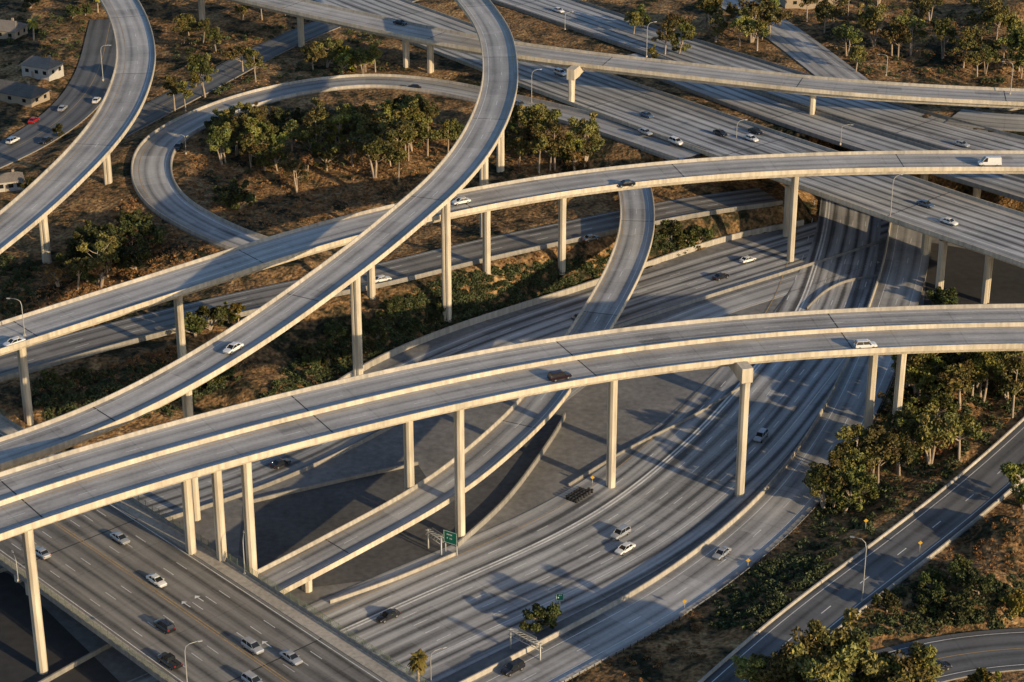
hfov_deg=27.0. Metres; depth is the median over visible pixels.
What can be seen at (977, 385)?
eucalyptus tree
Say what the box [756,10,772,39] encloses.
eucalyptus tree
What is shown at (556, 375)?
suv car
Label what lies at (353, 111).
eucalyptus tree
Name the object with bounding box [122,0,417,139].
street
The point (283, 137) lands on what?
eucalyptus tree
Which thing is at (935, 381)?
oak tree
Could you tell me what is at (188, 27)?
eucalyptus tree
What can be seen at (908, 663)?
eucalyptus tree
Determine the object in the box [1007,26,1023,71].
eucalyptus tree
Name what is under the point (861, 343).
suv car
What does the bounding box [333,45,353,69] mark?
acacia tree
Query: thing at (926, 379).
eucalyptus tree
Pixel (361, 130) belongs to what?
eucalyptus tree
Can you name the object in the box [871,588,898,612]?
oak tree
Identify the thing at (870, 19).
eucalyptus tree
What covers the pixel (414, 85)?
sedan car
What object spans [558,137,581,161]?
eucalyptus tree
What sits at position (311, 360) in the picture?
oak tree
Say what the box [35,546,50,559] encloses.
sedan car
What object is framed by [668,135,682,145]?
suv car
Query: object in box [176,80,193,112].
eucalyptus tree
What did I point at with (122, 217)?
oak tree
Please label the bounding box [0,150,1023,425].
highway flyover
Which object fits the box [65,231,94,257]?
oak tree
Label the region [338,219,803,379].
retaining wall
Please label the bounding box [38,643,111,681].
retaining wall
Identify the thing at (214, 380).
oak tree
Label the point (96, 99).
sedan car
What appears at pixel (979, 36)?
eucalyptus tree
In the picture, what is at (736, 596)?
shrub bank
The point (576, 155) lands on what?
dry tree
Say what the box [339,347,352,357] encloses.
oak tree
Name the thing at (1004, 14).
eucalyptus tree
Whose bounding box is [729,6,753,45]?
eucalyptus tree
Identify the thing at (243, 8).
eucalyptus tree
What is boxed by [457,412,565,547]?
retaining wall
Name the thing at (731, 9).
eucalyptus tree
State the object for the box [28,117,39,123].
sedan car
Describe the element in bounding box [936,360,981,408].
eucalyptus tree
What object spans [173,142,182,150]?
sedan car
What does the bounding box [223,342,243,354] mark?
sedan car
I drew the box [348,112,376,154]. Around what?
eucalyptus tree
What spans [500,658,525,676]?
suv car
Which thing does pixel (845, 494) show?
oak tree
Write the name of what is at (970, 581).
oak tree
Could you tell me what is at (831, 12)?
eucalyptus tree
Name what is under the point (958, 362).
oak tree
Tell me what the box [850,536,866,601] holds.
street lamp
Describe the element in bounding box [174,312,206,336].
oak tree
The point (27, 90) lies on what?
roof
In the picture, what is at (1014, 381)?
eucalyptus tree
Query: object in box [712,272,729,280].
sedan car
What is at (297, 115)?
oak tree
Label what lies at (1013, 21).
eucalyptus tree
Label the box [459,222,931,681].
freeway ramp
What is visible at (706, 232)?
oak tree
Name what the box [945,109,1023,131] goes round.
service road
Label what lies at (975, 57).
eucalyptus tree
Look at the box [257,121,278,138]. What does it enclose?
eucalyptus tree
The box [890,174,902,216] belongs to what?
street lamp
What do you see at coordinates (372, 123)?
eucalyptus tree
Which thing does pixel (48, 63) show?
roof
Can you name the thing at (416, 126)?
eucalyptus tree
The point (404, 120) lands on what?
eucalyptus tree
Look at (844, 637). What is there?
eucalyptus tree
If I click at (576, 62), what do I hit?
highway flyover
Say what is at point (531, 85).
street lamp
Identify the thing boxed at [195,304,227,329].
oak tree
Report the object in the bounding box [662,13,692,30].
eucalyptus tree
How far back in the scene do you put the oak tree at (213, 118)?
646.65 m
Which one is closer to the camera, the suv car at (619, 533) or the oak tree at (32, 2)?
the suv car at (619, 533)
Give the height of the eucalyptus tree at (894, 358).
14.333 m
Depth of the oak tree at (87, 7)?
772.62 m
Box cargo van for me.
[978,156,1001,166]
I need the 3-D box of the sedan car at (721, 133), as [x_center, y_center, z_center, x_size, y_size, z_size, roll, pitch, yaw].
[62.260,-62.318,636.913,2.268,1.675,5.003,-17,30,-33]
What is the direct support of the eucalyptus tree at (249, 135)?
on the ground at (94, 198)
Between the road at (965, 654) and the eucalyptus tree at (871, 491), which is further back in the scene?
the eucalyptus tree at (871, 491)
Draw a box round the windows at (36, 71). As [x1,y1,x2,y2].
[25,67,60,74]
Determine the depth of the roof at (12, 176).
618.27 m
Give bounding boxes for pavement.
[5,223,965,681]
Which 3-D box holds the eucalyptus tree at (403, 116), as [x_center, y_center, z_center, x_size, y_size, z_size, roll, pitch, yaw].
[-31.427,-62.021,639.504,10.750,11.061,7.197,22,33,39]
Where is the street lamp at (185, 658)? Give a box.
[184,640,202,681]
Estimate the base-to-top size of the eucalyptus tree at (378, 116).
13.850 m
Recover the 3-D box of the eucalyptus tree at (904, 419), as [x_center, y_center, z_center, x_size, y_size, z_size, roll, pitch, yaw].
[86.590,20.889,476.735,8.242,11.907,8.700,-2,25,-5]
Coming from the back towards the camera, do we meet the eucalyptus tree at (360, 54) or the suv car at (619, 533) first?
the eucalyptus tree at (360, 54)
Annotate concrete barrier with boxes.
[329,551,457,603]
[568,386,739,485]
[806,275,877,308]
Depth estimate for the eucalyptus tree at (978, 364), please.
496.15 m
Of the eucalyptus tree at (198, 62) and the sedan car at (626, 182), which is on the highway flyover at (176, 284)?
the sedan car at (626, 182)
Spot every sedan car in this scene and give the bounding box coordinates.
[3,336,25,346]
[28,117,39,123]
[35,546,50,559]
[39,136,52,144]
[57,105,67,111]
[92,97,100,103]
[110,531,129,544]
[146,573,166,587]
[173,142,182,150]
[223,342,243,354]
[270,458,290,468]
[279,649,302,665]
[375,275,391,282]
[376,608,399,622]
[393,19,407,25]
[406,84,420,87]
[451,196,470,205]
[514,100,525,104]
[552,7,563,12]
[582,234,599,242]
[614,542,635,555]
[616,179,635,187]
[638,128,652,135]
[639,111,653,118]
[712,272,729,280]
[712,546,731,559]
[713,129,727,136]
[739,255,755,263]
[743,134,758,141]
[748,127,762,134]
[916,199,934,208]
[936,660,951,670]
[939,217,957,225]
[952,139,969,147]
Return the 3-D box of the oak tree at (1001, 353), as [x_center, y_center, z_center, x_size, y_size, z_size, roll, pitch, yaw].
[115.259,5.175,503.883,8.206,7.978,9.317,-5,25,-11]
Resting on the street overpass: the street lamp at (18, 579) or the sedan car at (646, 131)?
the street lamp at (18, 579)
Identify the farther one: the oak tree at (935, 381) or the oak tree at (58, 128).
the oak tree at (58, 128)
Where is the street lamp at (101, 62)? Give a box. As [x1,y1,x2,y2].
[100,45,110,80]
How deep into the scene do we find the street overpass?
414.89 m
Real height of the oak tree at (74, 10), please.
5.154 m
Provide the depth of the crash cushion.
469.68 m
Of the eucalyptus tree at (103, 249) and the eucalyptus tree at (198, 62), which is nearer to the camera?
the eucalyptus tree at (103, 249)
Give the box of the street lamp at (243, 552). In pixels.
[243,530,245,573]
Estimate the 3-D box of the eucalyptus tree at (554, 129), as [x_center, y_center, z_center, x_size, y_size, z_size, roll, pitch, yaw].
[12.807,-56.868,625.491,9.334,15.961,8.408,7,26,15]
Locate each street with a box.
[0,19,115,168]
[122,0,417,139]
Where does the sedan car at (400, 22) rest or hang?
on the highway flyover at (576, 62)
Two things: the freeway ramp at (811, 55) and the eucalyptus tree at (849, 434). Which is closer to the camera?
the eucalyptus tree at (849, 434)
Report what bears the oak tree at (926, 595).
on the ground at (94, 198)
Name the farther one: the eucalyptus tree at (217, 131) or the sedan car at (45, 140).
the sedan car at (45, 140)
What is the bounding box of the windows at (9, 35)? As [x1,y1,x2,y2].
[0,29,25,36]
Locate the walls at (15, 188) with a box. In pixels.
[0,181,23,191]
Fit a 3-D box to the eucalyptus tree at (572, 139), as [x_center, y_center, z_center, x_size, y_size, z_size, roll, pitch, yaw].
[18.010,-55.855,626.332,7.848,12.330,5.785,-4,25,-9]
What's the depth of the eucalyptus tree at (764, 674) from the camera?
383.44 m
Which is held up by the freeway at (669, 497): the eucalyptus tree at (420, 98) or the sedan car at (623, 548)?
the sedan car at (623, 548)
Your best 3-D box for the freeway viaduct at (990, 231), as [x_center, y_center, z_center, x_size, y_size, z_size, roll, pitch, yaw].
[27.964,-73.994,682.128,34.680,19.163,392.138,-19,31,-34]
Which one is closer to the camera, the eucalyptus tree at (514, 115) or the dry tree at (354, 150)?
the dry tree at (354, 150)
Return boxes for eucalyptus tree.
[64,257,89,290]
[76,232,117,284]
[91,245,120,277]
[162,75,179,111]
[172,21,196,43]
[173,13,195,35]
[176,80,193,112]
[186,52,218,97]
[194,18,209,42]
[204,27,224,52]
[205,125,232,164]
[210,105,235,129]
[212,133,236,163]
[219,45,251,71]
[221,121,241,155]
[230,113,250,153]
[234,4,251,20]
[234,101,251,117]
[236,117,261,161]
[238,132,268,167]
[239,135,280,170]
[243,47,267,81]
[245,106,268,121]
[246,109,268,123]
[253,101,277,121]
[255,121,275,154]
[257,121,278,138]
[264,140,286,170]
[270,131,288,151]
[279,152,310,192]
[282,119,300,150]
[295,126,319,152]
[298,106,328,141]
[300,47,315,63]
[301,113,326,135]
[304,44,326,69]
[308,96,330,132]
[311,141,345,170]
[312,39,327,65]
[317,37,340,67]
[326,103,352,141]
[327,39,342,65]
[332,53,353,74]
[338,103,363,131]
[346,123,367,160]
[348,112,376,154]
[348,133,395,177]
[349,47,373,73]
[349,103,373,129]
[362,117,387,136]
[366,42,382,71]
[374,109,399,154]
[377,120,414,162]
[380,99,395,118]
[380,139,397,165]
[381,94,418,118]
[389,140,407,181]
[394,96,425,121]
[397,114,419,148]
[398,122,417,160]
[400,93,424,120]
[400,117,413,149]
[408,122,419,150]
[418,98,440,118]
[418,116,441,155]
[420,125,433,150]
[435,119,460,152]
[504,122,521,144]
[505,135,529,166]
[507,126,536,155]
[511,105,524,129]
[516,103,546,128]
[520,104,538,115]
[526,125,550,172]
[531,134,561,170]
[532,107,561,133]
[542,119,569,170]
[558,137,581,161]
[561,130,585,161]
[567,112,605,161]
[579,140,594,166]
[623,11,643,33]
[630,4,651,27]
[651,20,679,53]
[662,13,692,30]
[670,21,696,53]
[693,0,716,26]
[695,0,723,30]
[702,4,723,27]
[708,14,729,41]
[724,2,740,31]
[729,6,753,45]
[730,654,773,681]
[733,19,769,50]
[738,0,769,42]
[751,649,789,681]
[756,0,780,18]
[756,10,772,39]
[764,1,793,38]
[769,619,830,679]
[780,640,838,681]
[785,642,860,681]
[799,0,818,21]
[802,461,843,508]
[814,0,847,32]
[818,608,888,681]
[823,451,848,507]
[827,442,882,471]
[828,463,871,512]
[831,0,848,22]
[831,24,863,56]
[834,424,873,461]
[844,464,879,503]
[846,664,859,681]
[847,45,867,70]
[854,651,894,681]
[855,424,900,475]
[856,2,887,46]
[864,433,901,485]
[877,16,901,55]
[877,24,911,56]
[877,642,937,681]
[879,641,943,681]
[881,406,921,436]
[885,427,919,475]
[890,354,912,388]
[891,397,921,425]
[894,9,928,54]
[904,356,936,403]
[905,353,934,393]
[906,353,944,391]
[909,0,931,29]
[911,403,959,466]
[915,353,950,392]
[919,383,958,419]
[923,0,942,21]
[931,17,957,58]
[933,412,983,460]
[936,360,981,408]
[942,352,984,364]
[953,25,981,67]
[958,351,1000,387]
[962,50,990,76]
[964,0,1003,28]
[967,351,995,395]
[970,352,1006,403]
[972,29,994,46]
[973,45,1000,73]
[976,357,1001,396]
[987,5,1011,39]
[992,351,1023,368]
[993,29,1017,64]
[996,352,1023,417]
[997,12,1022,31]
[1000,461,1023,509]
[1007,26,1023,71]
[1008,34,1023,70]
[1013,50,1023,78]
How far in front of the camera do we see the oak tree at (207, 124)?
647.13 m
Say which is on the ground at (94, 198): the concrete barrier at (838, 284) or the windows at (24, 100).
the concrete barrier at (838, 284)
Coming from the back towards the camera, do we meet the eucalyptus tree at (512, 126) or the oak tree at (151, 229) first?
the eucalyptus tree at (512, 126)
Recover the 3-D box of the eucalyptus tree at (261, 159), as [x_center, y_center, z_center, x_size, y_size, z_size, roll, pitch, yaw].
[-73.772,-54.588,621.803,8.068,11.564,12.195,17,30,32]
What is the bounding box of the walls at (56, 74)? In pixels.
[21,64,63,80]
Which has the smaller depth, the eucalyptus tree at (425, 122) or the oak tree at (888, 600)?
the oak tree at (888, 600)
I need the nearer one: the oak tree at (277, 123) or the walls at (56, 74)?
the oak tree at (277, 123)
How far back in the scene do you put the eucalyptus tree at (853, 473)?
458.56 m
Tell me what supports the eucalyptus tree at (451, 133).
on the ground at (94, 198)
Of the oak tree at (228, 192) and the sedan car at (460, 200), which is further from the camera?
the oak tree at (228, 192)
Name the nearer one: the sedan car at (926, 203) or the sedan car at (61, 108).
the sedan car at (926, 203)
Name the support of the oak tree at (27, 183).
on the ground at (94, 198)
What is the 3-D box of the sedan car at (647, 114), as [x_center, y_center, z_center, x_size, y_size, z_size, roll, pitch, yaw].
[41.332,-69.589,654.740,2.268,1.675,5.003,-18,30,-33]
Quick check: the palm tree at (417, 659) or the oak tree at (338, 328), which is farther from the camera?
the oak tree at (338, 328)
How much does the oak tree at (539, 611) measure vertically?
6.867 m
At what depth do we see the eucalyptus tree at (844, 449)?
464.33 m
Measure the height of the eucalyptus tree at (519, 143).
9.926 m
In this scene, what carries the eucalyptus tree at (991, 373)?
on the ground at (94, 198)
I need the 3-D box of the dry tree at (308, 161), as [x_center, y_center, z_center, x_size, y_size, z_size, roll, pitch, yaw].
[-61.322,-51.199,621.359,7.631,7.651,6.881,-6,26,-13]
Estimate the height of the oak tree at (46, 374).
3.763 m
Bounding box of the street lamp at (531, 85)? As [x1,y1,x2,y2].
[531,69,541,102]
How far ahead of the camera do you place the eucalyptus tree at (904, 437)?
468.93 m
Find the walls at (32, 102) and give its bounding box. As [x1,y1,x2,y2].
[0,92,49,107]
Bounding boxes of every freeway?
[0,219,888,572]
[127,197,880,681]
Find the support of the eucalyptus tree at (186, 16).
on the ground at (94, 198)
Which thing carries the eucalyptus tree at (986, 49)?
on the ground at (94, 198)
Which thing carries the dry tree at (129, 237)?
on the ground at (94, 198)
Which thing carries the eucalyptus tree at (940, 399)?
on the ground at (94, 198)
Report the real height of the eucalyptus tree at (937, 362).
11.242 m
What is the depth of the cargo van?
578.90 m
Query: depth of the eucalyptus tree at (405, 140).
626.20 m
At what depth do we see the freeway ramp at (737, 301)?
566.08 m
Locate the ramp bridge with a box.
[257,166,654,593]
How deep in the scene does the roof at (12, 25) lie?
748.50 m
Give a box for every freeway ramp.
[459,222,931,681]
[563,261,880,402]
[721,0,867,79]
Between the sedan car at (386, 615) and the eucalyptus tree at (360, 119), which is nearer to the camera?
the sedan car at (386, 615)
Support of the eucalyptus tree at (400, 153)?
on the ground at (94, 198)
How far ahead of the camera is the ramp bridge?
470.16 m
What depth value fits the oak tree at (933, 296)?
561.58 m
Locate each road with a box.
[0,188,782,381]
[698,417,1023,681]
[849,628,1023,681]
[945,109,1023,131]
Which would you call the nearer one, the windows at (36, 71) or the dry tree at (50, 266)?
the dry tree at (50, 266)
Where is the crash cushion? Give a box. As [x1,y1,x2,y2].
[566,487,592,502]
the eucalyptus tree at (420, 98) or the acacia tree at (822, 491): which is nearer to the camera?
the acacia tree at (822, 491)
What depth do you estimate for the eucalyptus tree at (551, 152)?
623.83 m
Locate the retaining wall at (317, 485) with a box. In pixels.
[253,461,417,502]
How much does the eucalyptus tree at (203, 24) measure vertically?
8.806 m
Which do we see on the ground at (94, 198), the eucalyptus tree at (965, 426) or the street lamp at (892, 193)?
the eucalyptus tree at (965, 426)
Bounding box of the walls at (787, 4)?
[779,0,832,8]
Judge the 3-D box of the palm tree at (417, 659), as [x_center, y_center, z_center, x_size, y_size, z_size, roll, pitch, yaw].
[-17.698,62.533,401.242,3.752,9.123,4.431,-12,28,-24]
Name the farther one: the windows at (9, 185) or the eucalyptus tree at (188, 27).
the eucalyptus tree at (188, 27)
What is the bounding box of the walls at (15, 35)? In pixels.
[0,26,27,38]
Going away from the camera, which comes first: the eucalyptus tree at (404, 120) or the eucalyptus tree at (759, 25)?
the eucalyptus tree at (404, 120)
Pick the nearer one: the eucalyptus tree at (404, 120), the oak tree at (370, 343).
the oak tree at (370, 343)
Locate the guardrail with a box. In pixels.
[562,373,895,681]
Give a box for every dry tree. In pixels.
[44,263,66,286]
[87,259,114,287]
[123,229,139,249]
[288,151,313,175]
[341,139,363,166]
[565,151,585,170]
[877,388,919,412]
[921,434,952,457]
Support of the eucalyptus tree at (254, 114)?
on the ground at (94, 198)
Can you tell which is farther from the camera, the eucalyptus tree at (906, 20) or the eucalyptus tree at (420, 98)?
the eucalyptus tree at (906, 20)
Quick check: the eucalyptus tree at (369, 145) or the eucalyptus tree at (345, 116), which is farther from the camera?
the eucalyptus tree at (345, 116)
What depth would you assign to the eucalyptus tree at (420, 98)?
643.45 m
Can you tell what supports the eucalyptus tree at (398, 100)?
on the ground at (94, 198)
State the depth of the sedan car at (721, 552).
444.51 m
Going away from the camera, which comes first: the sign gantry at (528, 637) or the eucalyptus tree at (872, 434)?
the sign gantry at (528, 637)
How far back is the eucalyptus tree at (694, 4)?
740.78 m
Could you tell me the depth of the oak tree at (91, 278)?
555.94 m
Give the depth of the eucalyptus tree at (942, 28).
704.97 m
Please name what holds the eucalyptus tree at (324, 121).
on the ground at (94, 198)
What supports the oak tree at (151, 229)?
on the ground at (94, 198)
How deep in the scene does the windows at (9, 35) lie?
747.97 m
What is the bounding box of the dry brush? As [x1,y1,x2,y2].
[0,12,1023,681]
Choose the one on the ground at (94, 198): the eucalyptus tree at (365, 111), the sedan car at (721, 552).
the eucalyptus tree at (365, 111)
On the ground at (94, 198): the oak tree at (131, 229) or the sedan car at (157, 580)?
the oak tree at (131, 229)
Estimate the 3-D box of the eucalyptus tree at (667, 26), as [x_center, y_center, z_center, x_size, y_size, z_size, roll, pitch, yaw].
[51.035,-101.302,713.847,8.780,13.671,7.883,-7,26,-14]
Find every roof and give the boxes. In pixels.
[0,18,27,32]
[0,79,50,98]
[0,169,24,182]
[19,55,64,69]
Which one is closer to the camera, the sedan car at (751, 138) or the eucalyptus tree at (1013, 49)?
the sedan car at (751, 138)
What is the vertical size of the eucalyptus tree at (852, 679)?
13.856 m
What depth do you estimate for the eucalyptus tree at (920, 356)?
498.15 m
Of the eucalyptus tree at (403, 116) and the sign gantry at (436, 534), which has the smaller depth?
the sign gantry at (436, 534)
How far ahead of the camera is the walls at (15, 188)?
618.33 m
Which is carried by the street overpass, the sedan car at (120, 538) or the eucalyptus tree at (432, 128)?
the sedan car at (120, 538)
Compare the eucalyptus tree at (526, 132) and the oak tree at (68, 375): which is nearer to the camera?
the oak tree at (68, 375)
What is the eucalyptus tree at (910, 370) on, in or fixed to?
on the ground at (94, 198)
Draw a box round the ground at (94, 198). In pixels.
[0,0,1023,681]
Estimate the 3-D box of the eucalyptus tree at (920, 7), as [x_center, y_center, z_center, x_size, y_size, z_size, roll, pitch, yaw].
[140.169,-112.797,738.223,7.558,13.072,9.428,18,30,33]
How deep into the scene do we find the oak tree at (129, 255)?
560.04 m
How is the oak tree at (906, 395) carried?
on the ground at (94, 198)
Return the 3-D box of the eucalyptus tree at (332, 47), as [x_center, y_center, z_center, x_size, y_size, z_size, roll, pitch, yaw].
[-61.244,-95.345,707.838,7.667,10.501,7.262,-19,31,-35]
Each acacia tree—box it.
[189,73,200,87]
[223,301,240,322]
[227,302,245,321]
[326,116,345,142]
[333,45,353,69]
[350,58,362,71]
[647,44,658,58]
[811,483,833,501]
[960,668,999,681]
[988,671,1001,681]
[998,589,1023,621]
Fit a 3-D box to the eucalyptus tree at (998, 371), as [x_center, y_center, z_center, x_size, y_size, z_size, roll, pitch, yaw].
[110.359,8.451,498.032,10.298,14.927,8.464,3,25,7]
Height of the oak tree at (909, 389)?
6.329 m
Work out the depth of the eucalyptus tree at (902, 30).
708.95 m
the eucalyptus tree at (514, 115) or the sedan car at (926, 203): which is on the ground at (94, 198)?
the eucalyptus tree at (514, 115)
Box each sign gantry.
[425,527,443,556]
[508,627,542,659]
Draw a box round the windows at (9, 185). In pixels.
[0,183,21,188]
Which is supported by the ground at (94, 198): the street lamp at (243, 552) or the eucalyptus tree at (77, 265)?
the eucalyptus tree at (77, 265)
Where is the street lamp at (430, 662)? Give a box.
[430,646,446,681]
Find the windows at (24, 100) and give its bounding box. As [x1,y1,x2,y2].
[8,94,46,102]
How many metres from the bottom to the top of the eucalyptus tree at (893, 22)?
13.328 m
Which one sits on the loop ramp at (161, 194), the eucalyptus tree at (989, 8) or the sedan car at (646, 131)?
the sedan car at (646, 131)
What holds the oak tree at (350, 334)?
on the ground at (94, 198)
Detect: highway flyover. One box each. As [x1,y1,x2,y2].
[0,0,155,263]
[0,0,517,520]
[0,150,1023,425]
[0,303,1023,674]
[198,0,1023,114]
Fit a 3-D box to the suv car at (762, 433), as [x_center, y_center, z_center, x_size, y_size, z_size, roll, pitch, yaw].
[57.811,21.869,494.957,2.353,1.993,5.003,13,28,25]
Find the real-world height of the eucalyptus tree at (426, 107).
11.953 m
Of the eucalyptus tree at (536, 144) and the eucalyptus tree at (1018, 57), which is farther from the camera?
the eucalyptus tree at (1018, 57)
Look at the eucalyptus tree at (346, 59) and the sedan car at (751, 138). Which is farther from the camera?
the eucalyptus tree at (346, 59)
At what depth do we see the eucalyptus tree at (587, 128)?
627.14 m
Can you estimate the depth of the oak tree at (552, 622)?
419.70 m
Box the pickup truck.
[157,652,182,670]
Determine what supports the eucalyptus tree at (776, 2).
on the ground at (94, 198)
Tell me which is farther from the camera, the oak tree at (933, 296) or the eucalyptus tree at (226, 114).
the eucalyptus tree at (226, 114)
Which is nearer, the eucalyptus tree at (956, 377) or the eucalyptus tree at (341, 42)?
the eucalyptus tree at (956, 377)
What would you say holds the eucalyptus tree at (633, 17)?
on the ground at (94, 198)
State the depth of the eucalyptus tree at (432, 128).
639.02 m
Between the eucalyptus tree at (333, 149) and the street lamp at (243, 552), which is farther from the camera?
the eucalyptus tree at (333, 149)
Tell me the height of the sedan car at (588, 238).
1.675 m
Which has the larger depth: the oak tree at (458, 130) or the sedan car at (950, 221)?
the oak tree at (458, 130)
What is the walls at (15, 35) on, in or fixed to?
on the ground at (94, 198)
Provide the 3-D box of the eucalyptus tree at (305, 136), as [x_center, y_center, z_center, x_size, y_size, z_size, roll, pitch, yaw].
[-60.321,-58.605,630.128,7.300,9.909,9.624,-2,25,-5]
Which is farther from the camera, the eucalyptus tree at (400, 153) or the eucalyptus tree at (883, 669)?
the eucalyptus tree at (400, 153)
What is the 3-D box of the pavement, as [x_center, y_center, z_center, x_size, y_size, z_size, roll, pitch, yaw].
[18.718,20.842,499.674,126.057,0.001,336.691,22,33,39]
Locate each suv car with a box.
[5,136,19,144]
[153,618,175,634]
[241,636,263,655]
[241,670,262,681]
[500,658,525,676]
[547,369,571,381]
[553,68,566,76]
[610,524,630,540]
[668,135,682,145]
[753,427,768,442]
[853,339,876,348]
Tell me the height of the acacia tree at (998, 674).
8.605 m
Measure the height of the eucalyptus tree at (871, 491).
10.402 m
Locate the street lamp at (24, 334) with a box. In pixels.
[6,298,25,335]
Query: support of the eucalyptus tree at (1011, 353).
on the ground at (94, 198)
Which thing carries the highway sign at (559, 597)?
on the pavement
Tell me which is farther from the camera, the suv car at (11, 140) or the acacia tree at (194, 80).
the acacia tree at (194, 80)
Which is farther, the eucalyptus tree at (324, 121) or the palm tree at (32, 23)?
the palm tree at (32, 23)
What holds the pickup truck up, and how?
on the street overpass
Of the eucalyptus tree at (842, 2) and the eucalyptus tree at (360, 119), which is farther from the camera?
the eucalyptus tree at (842, 2)
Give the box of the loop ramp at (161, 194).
[131,74,706,249]
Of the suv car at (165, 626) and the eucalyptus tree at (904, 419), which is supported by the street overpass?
the suv car at (165, 626)
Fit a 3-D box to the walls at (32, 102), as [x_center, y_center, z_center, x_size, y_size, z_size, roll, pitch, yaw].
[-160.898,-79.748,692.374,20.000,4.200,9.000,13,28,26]
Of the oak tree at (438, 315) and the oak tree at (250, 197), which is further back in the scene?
the oak tree at (250, 197)
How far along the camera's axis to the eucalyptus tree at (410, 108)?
640.62 m
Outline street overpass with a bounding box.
[0,408,428,681]
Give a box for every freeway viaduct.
[311,0,1023,303]
[490,0,1023,149]
[627,53,1023,202]
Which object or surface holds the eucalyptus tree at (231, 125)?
on the ground at (94, 198)
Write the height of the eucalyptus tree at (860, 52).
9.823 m
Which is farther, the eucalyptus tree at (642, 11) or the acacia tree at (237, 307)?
the eucalyptus tree at (642, 11)
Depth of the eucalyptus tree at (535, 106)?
637.71 m
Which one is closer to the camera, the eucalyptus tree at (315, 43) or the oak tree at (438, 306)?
the oak tree at (438, 306)
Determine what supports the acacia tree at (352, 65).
on the ground at (94, 198)
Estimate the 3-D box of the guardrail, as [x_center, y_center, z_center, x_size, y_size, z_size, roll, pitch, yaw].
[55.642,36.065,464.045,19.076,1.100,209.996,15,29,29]
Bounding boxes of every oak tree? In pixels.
[20,176,37,191]
[22,0,40,7]
[40,368,59,381]
[51,123,64,135]
[54,249,74,268]
[62,371,75,382]
[65,4,82,17]
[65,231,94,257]
[72,220,102,240]
[72,365,88,377]
[73,256,99,282]
[80,222,124,261]
[81,3,92,15]
[90,224,130,247]
[100,221,147,245]
[113,244,151,269]
[115,209,143,226]
[119,210,152,224]
[121,214,166,251]
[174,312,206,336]
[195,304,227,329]
[204,116,215,132]
[206,375,223,385]
[210,113,233,121]
[212,177,249,206]
[219,366,236,377]
[225,192,257,210]
[266,106,290,123]
[268,116,283,135]
[284,107,305,123]
[301,353,321,367]
[319,350,338,365]
[323,319,347,339]
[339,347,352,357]
[349,326,364,338]
[362,320,378,331]
[362,337,375,350]
[372,310,393,322]
[382,294,403,311]
[410,300,422,311]
[429,309,443,323]
[434,298,452,311]
[442,119,464,140]
[519,601,561,632]
[533,609,557,628]
[661,219,683,241]
[676,224,702,247]
[690,227,714,242]
[826,470,867,498]
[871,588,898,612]
[887,385,913,400]
[888,446,923,468]
[889,391,921,414]
[916,583,945,613]
[917,563,946,589]
[919,371,948,393]
[926,286,957,304]
[932,593,976,622]
[935,291,958,304]
[946,553,973,577]
[956,359,976,393]
[956,568,995,594]
[988,369,1023,399]
[993,351,1015,370]
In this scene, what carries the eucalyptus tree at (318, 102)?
on the ground at (94, 198)
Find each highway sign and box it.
[443,529,457,555]
[556,593,563,605]
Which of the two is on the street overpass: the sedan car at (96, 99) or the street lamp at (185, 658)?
the street lamp at (185, 658)
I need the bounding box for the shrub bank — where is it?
[0,0,1023,637]
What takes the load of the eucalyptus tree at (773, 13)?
on the ground at (94, 198)
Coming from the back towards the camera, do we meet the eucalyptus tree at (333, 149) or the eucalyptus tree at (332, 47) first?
the eucalyptus tree at (332, 47)
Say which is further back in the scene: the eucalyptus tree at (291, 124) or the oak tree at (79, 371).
the eucalyptus tree at (291, 124)
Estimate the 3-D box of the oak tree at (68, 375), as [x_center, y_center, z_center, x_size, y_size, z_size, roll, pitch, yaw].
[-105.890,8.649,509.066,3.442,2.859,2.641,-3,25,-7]
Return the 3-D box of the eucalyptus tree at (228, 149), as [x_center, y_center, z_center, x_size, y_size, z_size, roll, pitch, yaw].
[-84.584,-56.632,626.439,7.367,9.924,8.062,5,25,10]
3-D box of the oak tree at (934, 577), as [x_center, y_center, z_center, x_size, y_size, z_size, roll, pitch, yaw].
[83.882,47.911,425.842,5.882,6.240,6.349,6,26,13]
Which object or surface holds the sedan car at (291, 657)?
on the street overpass
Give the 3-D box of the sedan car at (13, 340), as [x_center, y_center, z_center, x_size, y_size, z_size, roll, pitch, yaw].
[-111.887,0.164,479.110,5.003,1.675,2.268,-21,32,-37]
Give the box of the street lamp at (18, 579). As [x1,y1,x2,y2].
[11,550,19,581]
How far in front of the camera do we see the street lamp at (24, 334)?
481.64 m
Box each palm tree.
[26,17,38,39]
[407,648,427,681]
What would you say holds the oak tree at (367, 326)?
on the ground at (94, 198)
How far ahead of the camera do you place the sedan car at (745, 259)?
590.21 m
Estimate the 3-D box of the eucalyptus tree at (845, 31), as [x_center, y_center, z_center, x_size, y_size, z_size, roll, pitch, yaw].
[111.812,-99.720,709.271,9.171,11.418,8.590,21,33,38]
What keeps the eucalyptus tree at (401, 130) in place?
on the ground at (94, 198)
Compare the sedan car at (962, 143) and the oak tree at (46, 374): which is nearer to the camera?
the oak tree at (46, 374)
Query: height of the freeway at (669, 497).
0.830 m

